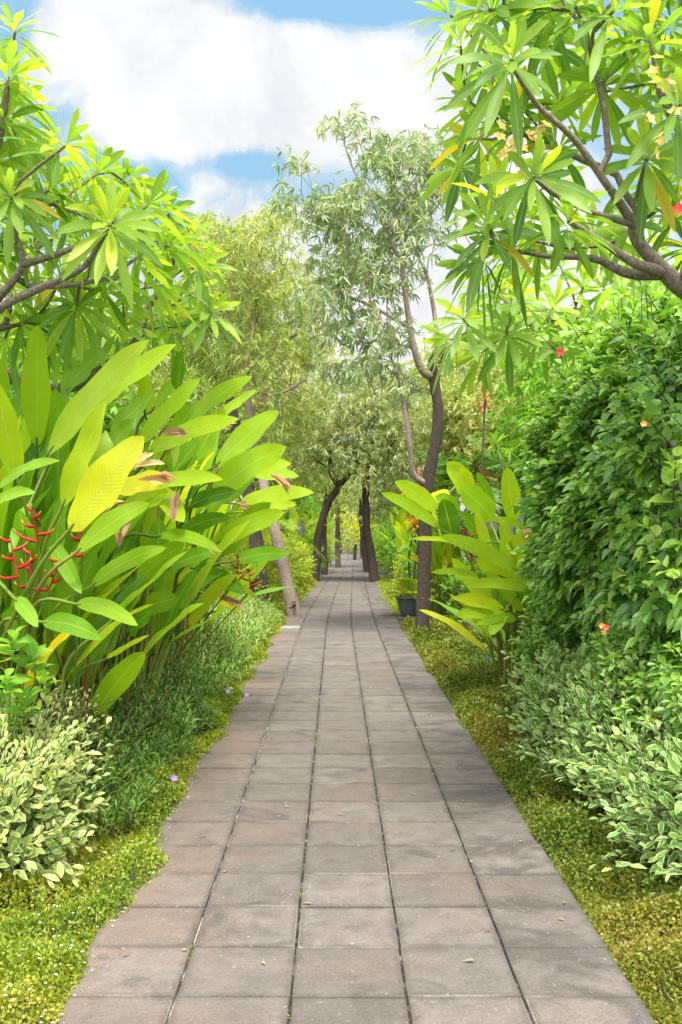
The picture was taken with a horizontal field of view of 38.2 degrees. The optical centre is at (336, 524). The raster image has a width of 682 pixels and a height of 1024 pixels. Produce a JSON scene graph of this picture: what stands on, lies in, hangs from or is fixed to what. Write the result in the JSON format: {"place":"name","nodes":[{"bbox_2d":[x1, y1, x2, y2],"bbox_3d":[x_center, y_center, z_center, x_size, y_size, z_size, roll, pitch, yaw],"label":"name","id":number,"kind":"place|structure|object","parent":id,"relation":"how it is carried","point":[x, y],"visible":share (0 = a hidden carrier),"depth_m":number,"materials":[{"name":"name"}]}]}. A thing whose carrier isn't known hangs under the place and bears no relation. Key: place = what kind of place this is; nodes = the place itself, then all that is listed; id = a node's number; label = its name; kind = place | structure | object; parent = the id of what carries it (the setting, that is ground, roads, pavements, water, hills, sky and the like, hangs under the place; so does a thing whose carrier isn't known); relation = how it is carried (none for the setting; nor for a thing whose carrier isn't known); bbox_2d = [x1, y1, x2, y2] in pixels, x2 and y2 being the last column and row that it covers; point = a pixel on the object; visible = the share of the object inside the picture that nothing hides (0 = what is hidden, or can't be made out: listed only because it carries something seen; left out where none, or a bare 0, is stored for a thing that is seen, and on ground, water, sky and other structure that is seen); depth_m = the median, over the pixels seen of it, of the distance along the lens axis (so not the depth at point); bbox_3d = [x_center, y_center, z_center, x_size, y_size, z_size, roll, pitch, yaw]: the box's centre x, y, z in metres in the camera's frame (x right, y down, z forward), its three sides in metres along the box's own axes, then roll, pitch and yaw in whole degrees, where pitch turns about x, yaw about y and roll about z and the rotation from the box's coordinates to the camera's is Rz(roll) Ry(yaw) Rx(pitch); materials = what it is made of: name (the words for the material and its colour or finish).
{"place":"outdoors","nodes":[
{"label":"outdoors","id":0,"kind":"place"},
{"bbox_2d":[241,467,297,495],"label":"broadleaf tree","id":1,"kind":"object","parent":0,"point":[269,484],"depth_m":40.29,"materials":[{"name":"green plant"}]},
{"bbox_2d":[221,506,325,587],"bbox_3d":[-2.069,0.551,26.595,3.595,2.502,3.147,0,0,0],"label":"shrub","id":2,"kind":"object","parent":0,"point":[283,530],"visible":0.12,"depth_m":26.91,"materials":[{"name":"green plant"}]},
{"bbox_2d":[270,514,298,574],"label":"heliconia clump","id":3,"kind":"object","parent":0,"point":[296,518],"visible":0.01,"depth_m":30.71,"materials":[{"name":"green plant"}]},
{"bbox_2d":[283,515,340,559],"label":"areca palm","id":4,"kind":"object","parent":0,"point":[313,524],"visible":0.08,"depth_m":41.60,"materials":[{"name":"green plant"}]},
{"bbox_2d":[0,531,681,1023],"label":"ground","id":5,"kind":"structure","parent":0,"point":[380,573],"depth_m":4.50,"materials":[{"name":"green plant"}]},
{"bbox_2d":[0,625,62,780],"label":"broad leaf plant","id":6,"kind":"object","parent":5,"relation":"on","point":[32,649],"visible":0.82,"depth_m":4.62,"materials":[{"name":"green plant"}]},
{"bbox_2d":[0,665,120,803],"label":"variegated shrub","id":7,"kind":"object","parent":5,"relation":"on","point":[75,708],"visible":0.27,"depth_m":5.43,"materials":[{"name":"green plant"}]},
{"bbox_2d":[0,677,122,903],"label":"variegated shrub","id":8,"kind":"object","parent":5,"relation":"on","point":[41,774],"visible":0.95,"depth_m":4.45,"materials":[{"name":"green plant"}]},
{"bbox_2d":[0,302,150,441],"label":"broadleaf tree","id":9,"kind":"object","parent":5,"relation":"on","point":[112,410],"visible":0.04,"depth_m":12.68,"materials":[{"name":"green plant"}]},
{"bbox_2d":[1,311,159,422],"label":"broadleaf tree","id":10,"kind":"object","parent":5,"relation":"on","point":[136,382],"depth_m":27.09,"materials":[{"name":"green plant"}]},
{"bbox_2d":[0,287,169,446],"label":"broadleaf tree","id":11,"kind":"object","parent":5,"relation":"on","point":[127,402],"visible":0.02,"depth_m":18.79,"materials":[{"name":"green plant"}]},
{"bbox_2d":[0,673,191,844],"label":"ruellia bush","id":12,"kind":"object","parent":5,"relation":"on","point":[137,746],"visible":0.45,"depth_m":5.74,"materials":[{"name":"green plant"}]},
{"bbox_2d":[0,325,203,809],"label":"heliconia clump","id":13,"kind":"object","parent":5,"relation":"on","point":[61,525],"visible":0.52,"depth_m":5.24,"materials":[{"name":"green plant"}]},
{"bbox_2d":[0,1,245,393],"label":"frangipani tree","id":14,"kind":"object","parent":5,"relation":"on","point":[129,227],"visible":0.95,"depth_m":5.50,"materials":[{"name":"green plant"}]},
{"bbox_2d":[20,350,251,739],"bbox_3d":[-1.784,0.238,7.311,2.397,2.871,3.123,0,0,0],"label":"heliconia clump","id":15,"kind":"object","parent":5,"relation":"on","point":[162,611],"visible":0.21,"depth_m":6.87,"materials":[{"name":"green plant"}]},
{"bbox_2d":[0,575,321,1023],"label":"ground cover","id":16,"kind":"object","parent":5,"relation":"on","point":[13,947],"visible":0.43,"depth_m":4.28,"materials":[{"name":"green plant"}]},
{"bbox_2d":[80,637,248,761],"bbox_3d":[-1.447,1.287,7.663,1.491,0.750,2.503,0,0,0],"label":"ruellia bush","id":17,"kind":"object","parent":5,"relation":"on","point":[180,705],"visible":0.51,"depth_m":7.44,"materials":[{"name":"green plant"}]},
{"bbox_2d":[110,352,269,487],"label":"broadleaf tree","id":18,"kind":"object","parent":5,"relation":"on","point":[196,395],"visible":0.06,"depth_m":25.51,"materials":[{"name":"green plant"}]},
{"bbox_2d":[111,289,272,464],"bbox_3d":[-4.920,-2.711,29.938,6.484,9.211,6.347,0,0,-16],"label":"broadleaf tree","id":19,"kind":"object","parent":5,"relation":"on","point":[211,388],"visible":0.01,"depth_m":29.07,"materials":[{"name":"green plant"}]},
{"bbox_2d":[130,607,256,697],"bbox_3d":[-1.536,1.281,10.223,1.406,0.762,3.397,0,0,0],"label":"ruellia bush","id":20,"kind":"object","parent":5,"relation":"on","point":[222,653],"visible":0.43,"depth_m":9.96,"materials":[{"name":"green plant"}]},
{"bbox_2d":[150,375,274,504],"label":"broadleaf tree","id":21,"kind":"object","parent":5,"relation":"on","point":[272,483],"visible":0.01,"depth_m":32.76,"materials":[{"name":"green plant"}]},
{"bbox_2d":[129,390,313,670],"bbox_3d":[-1.362,0.234,9.395,2.359,2.878,4.107,0,0,0],"label":"heliconia clump","id":22,"kind":"object","parent":5,"relation":"on","point":[238,473],"visible":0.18,"depth_m":8.05,"materials":[{"name":"green plant"}]},
{"bbox_2d":[145,226,307,604],"bbox_3d":[-2.459,-2.333,20.929,3.855,8.149,4.125,0,0,0],"label":"olive leaved tree","id":23,"kind":"object","parent":5,"relation":"on","point":[255,538],"visible":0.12,"depth_m":20.19,"materials":[{"name":"green plant"}]},
{"bbox_2d":[199,589,283,657],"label":"ruellia bush","id":24,"kind":"object","parent":5,"relation":"on","point":[256,614],"visible":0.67,"depth_m":13.41,"materials":[{"name":"green plant"}]},
{"bbox_2d":[204,497,285,595],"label":"heliconia clump","id":25,"kind":"object","parent":5,"relation":"on","point":[235,507],"visible":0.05,"depth_m":23.47,"materials":[{"name":"green plant"}]},
{"bbox_2d":[210,541,294,600],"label":"golden shrub","id":26,"kind":"object","parent":5,"relation":"on","point":[272,566],"visible":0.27,"depth_m":19.60,"materials":[{"name":"green plant"}]},
{"bbox_2d":[229,533,300,595],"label":"golden shrub","id":27,"kind":"object","parent":5,"relation":"on","point":[290,564],"visible":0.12,"depth_m":22.40,"materials":[{"name":"green plant"}]},
{"bbox_2d":[173,199,357,616],"bbox_3d":[-1.506,-2.317,18.518,3.736,8.113,4.350,0,0,-15],"label":"olive leaved tree","id":28,"kind":"object","parent":5,"relation":"on","point":[260,288],"visible":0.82,"depth_m":17.74,"materials":[{"name":"green plant"}]},
{"bbox_2d":[196,336,334,566],"bbox_3d":[-3.086,-2.633,36.016,6.347,9.211,6.484,0,0,0],"label":"broadleaf tree","id":29,"kind":"object","parent":5,"relation":"on","point":[288,378],"visible":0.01,"depth_m":35.72,"materials":[{"name":"green plant"}]},
{"bbox_2d":[248,532,314,588],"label":"golden shrub","id":30,"kind":"object","parent":5,"relation":"on","point":[299,560],"visible":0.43,"depth_m":24.93,"materials":[{"name":"green plant"}]},
{"bbox_2d":[268,521,304,575],"bbox_3d":[-2.080,0.847,33.540,2.050,1.970,0.080,0,0,0],"label":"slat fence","id":31,"kind":"object","parent":5,"relation":"on","point":[301,526],"visible":0.08,"depth_m":33.50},
{"bbox_2d":[265,535,316,584],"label":"golden shrub","id":32,"kind":"object","parent":5,"relation":"on","point":[305,555],"visible":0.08,"depth_m":27.83,"materials":[{"name":"green plant"}]},
{"bbox_2d":[269,474,316,511],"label":"broadleaf tree","id":33,"kind":"object","parent":5,"relation":"on","point":[298,503],"visible":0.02,"depth_m":51.40,"materials":[{"name":"green plant"}]},
{"bbox_2d":[285,532,312,572],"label":"green shrub","id":34,"kind":"object","parent":5,"relation":"on","point":[303,543],"visible":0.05,"depth_m":31.69,"materials":[{"name":"green plant"}]},
{"bbox_2d":[264,362,345,514],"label":"broadleaf tree","id":35,"kind":"object","parent":5,"relation":"on","point":[300,483],"visible":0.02,"depth_m":46.06,"materials":[{"name":"green plant"}]},
{"bbox_2d":[285,505,325,566],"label":"heliconia clump","id":36,"kind":"object","parent":5,"relation":"on","point":[292,513],"visible":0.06,"depth_m":34.96,"materials":[{"name":"green plant"}]},
{"bbox_2d":[285,476,333,515],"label":"broadleaf tree","id":37,"kind":"object","parent":5,"relation":"on","point":[286,512],"visible":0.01,"depth_m":65.52,"materials":[{"name":"green plant"}]},
{"bbox_2d":[290,495,334,522],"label":"broadleaf tree","id":38,"kind":"object","parent":5,"relation":"on","point":[309,504],"visible":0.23,"depth_m":56.45,"materials":[{"name":"green plant"}]},
{"bbox_2d":[306,530,327,572],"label":"green shrub","id":39,"kind":"object","parent":5,"relation":"on","point":[322,548],"visible":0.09,"depth_m":35.50,"materials":[{"name":"green plant"}]},
{"bbox_2d":[309,538,336,566],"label":"golden shrub","id":40,"kind":"object","parent":5,"relation":"on","point":[329,552],"visible":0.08,"depth_m":40.10,"materials":[{"name":"green plant"}]},
{"bbox_2d":[287,435,360,574],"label":"tree","id":41,"kind":"object","parent":5,"relation":"on","point":[327,482],"visible":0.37,"depth_m":36.89,"materials":[{"name":"green plant"}]},
{"bbox_2d":[306,509,345,565],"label":"heliconia clump","id":42,"kind":"object","parent":5,"relation":"on","point":[330,526],"visible":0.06,"depth_m":50.16,"materials":[{"name":"green plant"}]},
{"bbox_2d":[327,533,334,557],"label":"golden shrub","id":43,"kind":"object","parent":5,"relation":"on","point":[333,549],"visible":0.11,"depth_m":57.97,"materials":[{"name":"green plant"}]},
{"bbox_2d":[301,474,362,567],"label":"tree","id":44,"kind":"object","parent":5,"relation":"on","point":[337,536],"visible":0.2,"depth_m":45.90,"materials":[{"name":"green plant"}]},
{"bbox_2d":[270,346,407,581],"bbox_3d":[-0.110,-1.929,31.028,4.788,7.646,4.475,0,0,0],"label":"tree","id":45,"kind":"object","parent":5,"relation":"on","point":[329,446],"visible":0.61,"depth_m":30.52,"materials":[{"name":"green plant"}]},
{"bbox_2d":[321,477,357,553],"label":"broadleaf tree","id":46,"kind":"object","parent":5,"relation":"on","point":[342,512],"visible":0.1,"depth_m":87.31,"materials":[{"name":"green plant"}]},
{"bbox_2d":[329,519,359,553],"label":"golden shrub","id":47,"kind":"object","parent":5,"relation":"on","point":[347,547],"visible":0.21,"depth_m":85.96,"materials":[{"name":"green plant"}]},
{"bbox_2d":[333,500,360,559],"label":"tree","id":48,"kind":"object","parent":5,"relation":"on","point":[355,527],"visible":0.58,"depth_m":61.67,"materials":[{"name":"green plant"}]},
{"bbox_2d":[348,511,378,557],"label":"tree","id":49,"kind":"object","parent":5,"relation":"on","point":[359,541],"visible":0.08,"depth_m":65.91,"materials":[{"name":"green plant"}]},
{"bbox_2d":[339,469,406,571],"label":"tree","id":50,"kind":"object","parent":5,"relation":"on","point":[384,505],"visible":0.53,"depth_m":39.87,"materials":[{"name":"green plant"}]},
{"bbox_2d":[358,467,392,523],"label":"broadleaf tree","id":51,"kind":"object","parent":5,"relation":"on","point":[377,497],"visible":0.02,"depth_m":65.57,"materials":[{"name":"green plant"}]},
{"bbox_2d":[265,99,487,629],"bbox_3d":[0.637,-2.225,14.200,3.450,7.733,3.077,0,0,0],"label":"silver trumpet tree","id":52,"kind":"object","parent":5,"relation":"on","point":[349,213],"visible":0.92,"depth_m":13.91,"materials":[{"name":"green plant"}]},
{"bbox_2d":[371,522,388,565],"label":"green shrub","id":53,"kind":"object","parent":5,"relation":"on","point":[374,543],"visible":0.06,"depth_m":49.65,"materials":[{"name":"green plant"}]},
{"bbox_2d":[371,521,393,569],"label":"green shrub","id":54,"kind":"object","parent":5,"relation":"on","point":[380,550],"visible":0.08,"depth_m":43.91,"materials":[{"name":"green plant"}]},
{"bbox_2d":[374,532,394,573],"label":"golden shrub","id":55,"kind":"object","parent":5,"relation":"on","point":[385,566],"visible":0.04,"depth_m":38.99,"materials":[{"name":"green plant"}]},
{"bbox_2d":[317,338,456,581],"bbox_3d":[1.558,-1.965,30.984,4.243,7.738,4.189,0,0,-16],"label":"tree","id":56,"kind":"object","parent":5,"relation":"on","point":[380,433],"visible":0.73,"depth_m":30.55,"materials":[{"name":"green plant"}]},
{"bbox_2d":[370,509,407,564],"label":"heliconia clump","id":57,"kind":"object","parent":5,"relation":"on","point":[374,531],"visible":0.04,"depth_m":51.41,"materials":[{"name":"green plant"}]},
{"bbox_2d":[375,523,408,578],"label":"green shrub","id":58,"kind":"object","parent":5,"relation":"on","point":[392,533],"visible":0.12,"depth_m":34.47,"materials":[{"name":"green plant"}]},
{"bbox_2d":[381,536,407,576],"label":"green shrub","id":59,"kind":"object","parent":5,"relation":"on","point":[390,557],"visible":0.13,"depth_m":30.07,"materials":[{"name":"green plant"}]},
{"bbox_2d":[379,507,410,575],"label":"heliconia clump","id":60,"kind":"object","parent":5,"relation":"on","point":[400,518],"visible":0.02,"depth_m":36.02,"materials":[{"name":"green plant"}]},
{"bbox_2d":[372,507,417,548],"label":"areca palm","id":61,"kind":"object","parent":5,"relation":"on","point":[395,515],"visible":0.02,"depth_m":45.82,"materials":[{"name":"green plant"}]},
{"bbox_2d":[391,545,413,578],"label":"golden shrub","id":62,"kind":"object","parent":5,"relation":"on","point":[397,575],"visible":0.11,"depth_m":25.80,"materials":[{"name":"green plant"}]},
{"bbox_2d":[392,514,437,585],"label":"heliconia clump","id":63,"kind":"object","parent":5,"relation":"on","point":[398,535],"visible":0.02,"depth_m":27.77,"materials":[{"name":"green plant"}]},
{"bbox_2d":[400,494,430,606],"bbox_3d":[1.799,0.385,20.337,0.884,2.644,1.292,0,0,23],"label":"croton","id":64,"kind":"object","parent":5,"relation":"on","point":[414,521],"visible":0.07,"depth_m":20.23,"materials":[{"name":"orange plant"}]},
{"bbox_2d":[392,467,438,587],"bbox_3d":[1.608,0.288,18.503,1.062,2.786,1.416,0,0,14],"label":"cordyline","id":65,"kind":"object","parent":5,"relation":"on","point":[416,553],"visible":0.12,"depth_m":18.64,"materials":[{"name":"red plant"}]},
{"bbox_2d":[376,514,462,592],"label":"heliconia clump","id":66,"kind":"object","parent":5,"relation":"on","point":[402,533],"visible":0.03,"depth_m":24.45,"materials":[{"name":"green plant"}]},
{"bbox_2d":[397,513,460,613],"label":"heliconia clump","id":67,"kind":"object","parent":5,"relation":"on","point":[442,553],"visible":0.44,"depth_m":18.58,"materials":[{"name":"green plant"}]},
{"bbox_2d":[397,532,463,598],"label":"green shrub","id":68,"kind":"object","parent":5,"relation":"on","point":[404,565],"visible":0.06,"depth_m":22.25,"materials":[{"name":"green plant"}]},
{"bbox_2d":[367,329,509,495],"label":"broadleaf tree","id":69,"kind":"object","parent":5,"relation":"on","point":[427,352],"visible":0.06,"depth_m":35.90,"materials":[{"name":"green plant"}]},
{"bbox_2d":[396,511,485,605],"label":"areca palm","id":70,"kind":"object","parent":5,"relation":"on","point":[458,533],"visible":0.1,"depth_m":20.40,"materials":[{"name":"green plant"}]},
{"bbox_2d":[394,405,496,517],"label":"broadleaf tree","id":71,"kind":"object","parent":5,"relation":"on","point":[452,494],"visible":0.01,"depth_m":40.83,"materials":[{"name":"green plant"}]},
{"bbox_2d":[406,353,499,564],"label":"broadleaf tree","id":72,"kind":"object","parent":5,"relation":"on","point":[428,404],"visible":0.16,"depth_m":31.32,"materials":[{"name":"green plant"}]},
{"bbox_2d":[395,451,531,592],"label":"areca palm","id":73,"kind":"object","parent":5,"relation":"on","point":[442,465],"visible":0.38,"depth_m":17.02,"materials":[{"name":"green plant"}]},
{"bbox_2d":[432,556,507,635],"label":"green shrub","id":74,"kind":"object","parent":5,"relation":"on","point":[451,586],"visible":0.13,"depth_m":14.85,"materials":[{"name":"green plant"}]},
{"bbox_2d":[421,341,531,490],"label":"broadleaf tree","id":75,"kind":"object","parent":5,"relation":"on","point":[464,400],"visible":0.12,"depth_m":30.18,"materials":[{"name":"green plant"}]},
{"bbox_2d":[381,461,577,688],"bbox_3d":[1.694,0.525,9.281,2.148,2.291,1.999,0,0,20],"label":"heliconia clump","id":76,"kind":"object","parent":5,"relation":"on","point":[496,561],"visible":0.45,"depth_m":9.25,"materials":[{"name":"green plant"}]},
{"bbox_2d":[463,651,497,669],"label":"grass tuft","id":77,"kind":"object","parent":5,"relation":"on","point":[488,658],"visible":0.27,"depth_m":10.89,"materials":[{"name":"green plant"}]},
{"bbox_2d":[437,437,529,602],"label":"areca palm","id":78,"kind":"object","parent":5,"relation":"on","point":[474,440],"visible":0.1,"depth_m":19.46,"materials":[{"name":"green plant"}]},
{"bbox_2d":[464,386,504,624],"bbox_3d":[2.422,-0.304,16.406,0.732,3.954,1.248,0,0,0],"label":"cordyline","id":79,"kind":"object","parent":5,"relation":"on","point":[482,470],"visible":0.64,"depth_m":16.14,"materials":[{"name":"red plant"}]},
{"bbox_2d":[476,390,548,538],"bbox_3d":[3.208,-0.188,15.280,1.371,3.737,3.098,0,0,-28],"label":"dracaena","id":80,"kind":"object","parent":5,"relation":"on","point":[495,442],"visible":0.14,"depth_m":16.22,"materials":[{"name":"green plant"}]},
{"bbox_2d":[453,293,588,485],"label":"broadleaf tree","id":81,"kind":"object","parent":5,"relation":"on","point":[497,373],"visible":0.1,"depth_m":23.96,"materials":[{"name":"green plant"}]},
{"bbox_2d":[510,418,538,447],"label":"areca palm","id":82,"kind":"object","parent":5,"relation":"on","point":[523,436],"visible":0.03,"depth_m":15.30,"materials":[{"name":"green plant"}]},
{"bbox_2d":[398,615,681,1023],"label":"ground cover","id":83,"kind":"object","parent":5,"relation":"on","point":[473,706],"visible":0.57,"depth_m":4.89,"materials":[{"name":"green plant"}]},
{"bbox_2d":[405,0,681,339],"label":"frangipani tree","id":84,"kind":"object","parent":5,"relation":"on","point":[589,55],"visible":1,"depth_m":4.59,"materials":[{"name":"green plant"}]},
{"bbox_2d":[501,598,600,719],"bbox_3d":[1.974,1.102,7.938,1.310,1.318,1.955,0,0,0],"label":"green shrub","id":85,"kind":"object","parent":5,"relation":"on","point":[532,645],"visible":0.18,"depth_m":7.78,"materials":[{"name":"green plant"}]},
{"bbox_2d":[420,218,681,496],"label":"frangipani tree","id":86,"kind":"object","parent":5,"relation":"on","point":[507,322],"visible":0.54,"depth_m":7.96,"materials":[{"name":"green plant"}]},
{"bbox_2d":[472,317,664,509],"bbox_3d":[4.612,-1.162,17.939,3.892,5.806,4.622,0,0,-25],"label":"broadleaf tree","id":87,"kind":"object","parent":5,"relation":"on","point":[528,385],"visible":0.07,"depth_m":17.87,"materials":[{"name":"green plant"}]},
{"bbox_2d":[464,486,681,577],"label":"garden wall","id":88,"kind":"structure","parent":5,"relation":"on","point":[521,518],"depth_m":23.60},
{"bbox_2d":[491,632,670,778],"bbox_3d":[1.699,1.351,6.700,1.202,1.141,1.734,0,0,0],"label":"variegated shrub","id":89,"kind":"object","parent":5,"relation":"on","point":[545,731],"visible":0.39,"depth_m":6.69,"materials":[{"name":"green plant"}]},
{"bbox_2d":[506,264,681,743],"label":"hibiscus hedge","id":90,"kind":"object","parent":5,"relation":"on","point":[609,536],"visible":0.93,"depth_m":6.21,"materials":[{"name":"green plant"}]},
{"bbox_2d":[518,644,681,866],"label":"variegated shrub","id":91,"kind":"object","parent":5,"relation":"on","point":[593,741],"visible":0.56,"depth_m":5.30,"materials":[{"name":"green plant"}]},
{"bbox_2d":[573,693,681,918],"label":"variegated shrub","id":92,"kind":"object","parent":5,"relation":"on","point":[668,802],"visible":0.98,"depth_m":4.32,"materials":[{"name":"green plant"}]},
{"bbox_2d":[573,588,681,785],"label":"ixora shrub","id":93,"kind":"object","parent":5,"relation":"on","point":[612,663],"visible":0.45,"depth_m":5.34,"materials":[{"name":"green plant"}]},
{"bbox_2d":[643,641,681,754],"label":"green shrub","id":94,"kind":"object","parent":5,"relation":"on","point":[669,686],"visible":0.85,"depth_m":4.59,"materials":[{"name":"green plant"}]},
{"bbox_2d":[0,0,681,530],"label":"sky","id":95,"kind":"structure","parent":0,"point":[206,93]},
{"bbox_2d":[49,554,655,1023],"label":"path","id":96,"kind":"structure","parent":0,"point":[347,966],"depth_m":4.50,"materials":[{"name":"stone"}]},
{"bbox_2d":[277,626,300,628],"bbox_3d":[-0.755,1.641,15.600,0.370,0.050,0.320,0,0,0],"label":"concrete cover","id":97,"kind":"object","parent":96,"relation":"on","point":[290,627],"visible":0.62,"depth_m":15.48,"materials":[{"name":"white concrete"}]},
{"bbox_2d":[187,619,411,1023],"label":"joint moss","id":98,"kind":"object","parent":96,"relation":"on","point":[300,886],"visible":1,"depth_m":4.31,"materials":[{"name":"green plant"}]},
{"bbox_2d":[376,576,403,613],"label":"grass","id":99,"kind":"structure","parent":0,"point":[392,602],"depth_m":25.42,"materials":[{"name":"green plant"}]},
{"bbox_2d":[395,614,415,620],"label":"side path","id":100,"kind":"structure","parent":0,"point":[399,617],"depth_m":17.35,"materials":[{"name":"stone"}]},
{"bbox_2d":[376,578,436,616],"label":"potted plant","id":101,"kind":"object","parent":100,"relation":"on","point":[406,601],"visible":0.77,"depth_m":17.44,"materials":[{"name":"plant"}]},
{"bbox_2d":[643,409,681,520],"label":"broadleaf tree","id":102,"kind":"object","parent":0,"point":[680,445],"visible":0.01,"depth_m":12.84,"materials":[{"name":"green plant"}]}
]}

